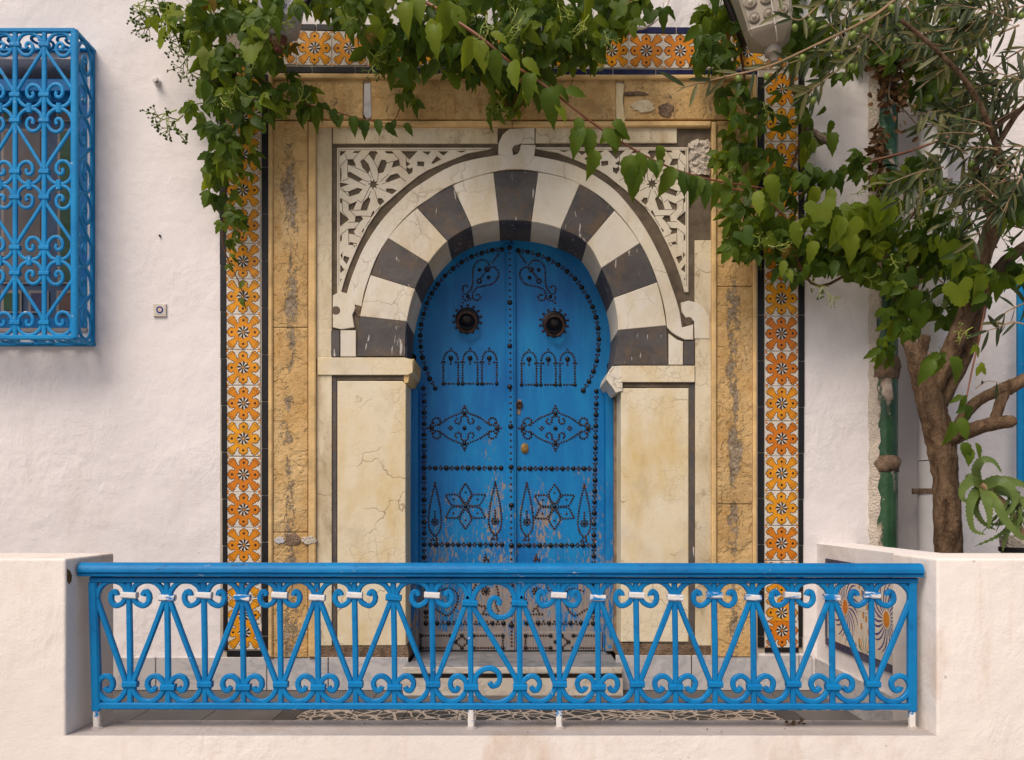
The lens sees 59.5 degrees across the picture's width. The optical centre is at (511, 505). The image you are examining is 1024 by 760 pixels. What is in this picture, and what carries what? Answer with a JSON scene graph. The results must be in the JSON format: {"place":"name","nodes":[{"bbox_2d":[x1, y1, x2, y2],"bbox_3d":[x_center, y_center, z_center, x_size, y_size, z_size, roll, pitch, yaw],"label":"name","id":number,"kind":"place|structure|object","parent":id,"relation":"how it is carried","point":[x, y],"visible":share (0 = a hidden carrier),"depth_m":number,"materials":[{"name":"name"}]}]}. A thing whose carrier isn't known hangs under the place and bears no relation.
{"place":"outdoors","nodes":[
{"label":"outdoors","id":0,"kind":"place"},
{"bbox_2d":[113,691,861,719],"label":"terrace floor","id":1,"kind":"structure","parent":0,"point":[479,714],"depth_m":4.44,"materials":[{"name":"tile"}]},
{"bbox_2d":[403,651,622,694],"bbox_3d":[0.005,0.952,5.160,1.192,0.157,0.620,0,0,0],"label":"door step","id":2,"kind":"object","parent":1,"relation":"on","point":[533,662],"depth_m":4.86,"materials":[{"name":"stone"}]},
{"bbox_2d":[815,544,935,719],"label":"return wall","id":3,"kind":"structure","parent":1,"relation":"on","point":[853,553],"depth_m":4.50,"materials":[{"name":"paint"}]},
{"bbox_2d":[825,558,892,673],"bbox_3d":[1.696,0.517,4.410,0.011,0.463,0.864,0,0,0],"label":"flower tile panel","id":4,"kind":"object","parent":3,"relation":"attached to","point":[856,619],"visible":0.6,"depth_m":4.33,"materials":[{"name":"white tile"}]},
{"bbox_2d":[0,0,1023,690],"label":"house wall","id":5,"kind":"structure","parent":0,"point":[110,442],"depth_m":5.00,"materials":[{"name":"paint"}]},
{"bbox_2d":[0,73,87,331],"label":"window","id":6,"kind":"structure","parent":5,"relation":"attached to","point":[25,216],"depth_m":5.15,"materials":[{"name":"blue wood"}]},
{"bbox_2d":[0,28,95,346],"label":"window grille","id":7,"kind":"object","parent":5,"relation":"attached to","point":[74,49],"depth_m":4.78,"materials":[{"name":"blue metal"}]},
{"bbox_2d":[152,76,160,85],"bbox_3d":[-1.977,-2.357,4.974,0.040,0.044,0.051,0,0,0],"label":"ceramic insulator","id":8,"kind":"object","parent":5,"relation":"attached to","point":[156,81],"visible":1,"depth_m":4.96,"materials":[{"name":"white ceramic"}]},
{"bbox_2d":[153,304,166,316],"bbox_3d":[-1.962,-1.087,4.992,0.071,0.071,0.015,0,0,0],"label":"wall plaque","id":9,"kind":"object","parent":5,"relation":"attached to","point":[159,310],"depth_m":4.99,"materials":[{"name":"white ceramic"}]},
{"bbox_2d":[126,0,412,308],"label":"creeper","id":10,"kind":"object","parent":5,"relation":"attached to","point":[223,91],"visible":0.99,"depth_m":4.70,"materials":[{"name":"green plant"}]},
{"bbox_2d":[257,0,311,53],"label":"wall lantern","id":11,"kind":"object","parent":5,"relation":"attached to","point":[286,38],"depth_m":4.52,"materials":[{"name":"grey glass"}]},
{"bbox_2d":[219,24,804,656],"bbox_3d":[-0.001,-0.920,5.000,3.262,3.532,0.020,0,0,0],"label":"tile border","id":12,"kind":"object","parent":5,"relation":"attached to","point":[321,48],"visible":0.59,"depth_m":4.99,"materials":[{"name":"orange tile"}]},
{"bbox_2d":[269,74,756,657],"bbox_3d":[0.004,-0.771,5.170,2.709,3.246,0.419,0,0,0],"label":"door surround","id":13,"kind":"object","parent":5,"relation":"attached to","point":[373,234],"visible":0.9,"depth_m":4.98,"materials":[{"name":"beige stone"}]},
{"bbox_2d":[408,241,616,661],"bbox_3d":[0.000,-0.300,5.350,1.500,2.800,0.300,0,0,0],"label":"door frame","id":14,"kind":"object","parent":13,"relation":"attached to","point":[610,480],"visible":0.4,"depth_m":5.24,"materials":[{"name":"blue wood"}]},
{"bbox_2d":[413,240,516,650],"bbox_3d":[-0.299,-0.380,5.340,0.654,2.499,0.130,0,0,0],"label":"door leaf","id":15,"kind":"object","parent":14,"relation":"attached to","point":[464,347],"visible":0.92,"depth_m":5.36,"materials":[{"name":"blue wood"}]},
{"bbox_2d":[512,240,610,650],"bbox_3d":[0.312,-0.379,5.340,0.624,2.498,0.130,0,0,0],"label":"door leaf","id":16,"kind":"object","parent":14,"relation":"attached to","point":[563,342],"visible":0.91,"depth_m":5.36,"materials":[{"name":"blue wood"}]},
{"bbox_2d":[304,0,763,210],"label":"creeper","id":17,"kind":"object","parent":5,"relation":"attached to","point":[454,37],"visible":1,"depth_m":4.56,"materials":[{"name":"green plant"}]},
{"bbox_2d":[637,0,669,29],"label":"cable","id":18,"kind":"object","parent":5,"relation":"attached to","point":[651,24],"visible":0.28,"depth_m":4.88,"materials":[{"name":"white plastic"}]},
{"bbox_2d":[723,0,792,62],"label":"wall lantern","id":19,"kind":"object","parent":5,"relation":"attached to","point":[767,38],"depth_m":4.38,"materials":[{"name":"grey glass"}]},
{"bbox_2d":[801,125,827,144],"bbox_3d":[1.656,-2.036,4.891,0.054,0.243,0.309,0,0,-14],"label":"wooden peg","id":20,"kind":"object","parent":5,"relation":"attached to","point":[820,137],"visible":0.59,"depth_m":4.83,"materials":[{"name":"brown wood"}]},
{"bbox_2d":[683,0,1023,466],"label":"creeper","id":21,"kind":"object","parent":5,"relation":"attached to","point":[848,235],"visible":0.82,"depth_m":4.66,"materials":[{"name":"green plant"}]},
{"bbox_2d":[868,0,901,547],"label":"green drainpipe","id":22,"kind":"object","parent":5,"relation":"attached to","point":[884,459],"visible":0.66,"depth_m":4.95,"materials":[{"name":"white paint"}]},
{"bbox_2d":[862,24,918,198],"bbox_3d":[2.071,-2.107,4.901,0.349,1.114,0.139,0,0,0],"label":"dry debris","id":23,"kind":"object","parent":22,"relation":"attached to","point":[894,94],"visible":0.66,"depth_m":4.89,"materials":[{"name":"brown plant"}]},
{"bbox_2d":[912,0,947,551],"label":"white drainpipe","id":24,"kind":"object","parent":5,"relation":"attached to","point":[923,491],"visible":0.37,"depth_m":5.08,"materials":[{"name":"plastic"}]},
{"bbox_2d":[1016,284,1023,481],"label":"window grille","id":25,"kind":"object","parent":5,"relation":"attached to","point":[1020,402],"depth_m":5.09,"materials":[{"name":"blue metal"}]},
{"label":"planter soil","id":26,"kind":"structure","parent":0,"visible":0},
{"bbox_2d":[659,0,1023,552],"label":"olive tree","id":27,"kind":"object","parent":26,"relation":"on","point":[934,394],"visible":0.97,"depth_m":4.27,"materials":[{"name":"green plant"}]},
{"bbox_2d":[998,535,1023,552],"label":"flower pot","id":28,"kind":"object","parent":26,"relation":"on","point":[1014,544],"visible":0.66,"depth_m":4.14,"materials":[{"name":"white ceramic"}]},
{"bbox_2d":[958,456,1023,551],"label":"aloe","id":29,"kind":"object","parent":28,"relation":"in","point":[990,492],"visible":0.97,"depth_m":4.14,"materials":[{"name":"green plant"}]},
{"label":"street","id":30,"kind":"structure","parent":0,"visible":0},
{"bbox_2d":[0,553,1023,759],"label":"parapet wall","id":31,"kind":"structure","parent":30,"relation":"on","point":[970,648],"depth_m":3.56,"materials":[{"name":"paint"}]},
{"bbox_2d":[181,718,805,731],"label":"leaf litter","id":32,"kind":"object","parent":31,"relation":"on","point":[794,721],"visible":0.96,"depth_m":3.73,"materials":[{"name":"brown plant"}]},
{"bbox_2d":[77,562,924,729],"bbox_3d":[-0.046,0.579,3.670,3.435,0.692,0.080,0,0,0],"label":"railing","id":33,"kind":"object","parent":31,"relation":"on","point":[791,579],"visible":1,"depth_m":3.66,"materials":[{"name":"blue metal"}]}
]}

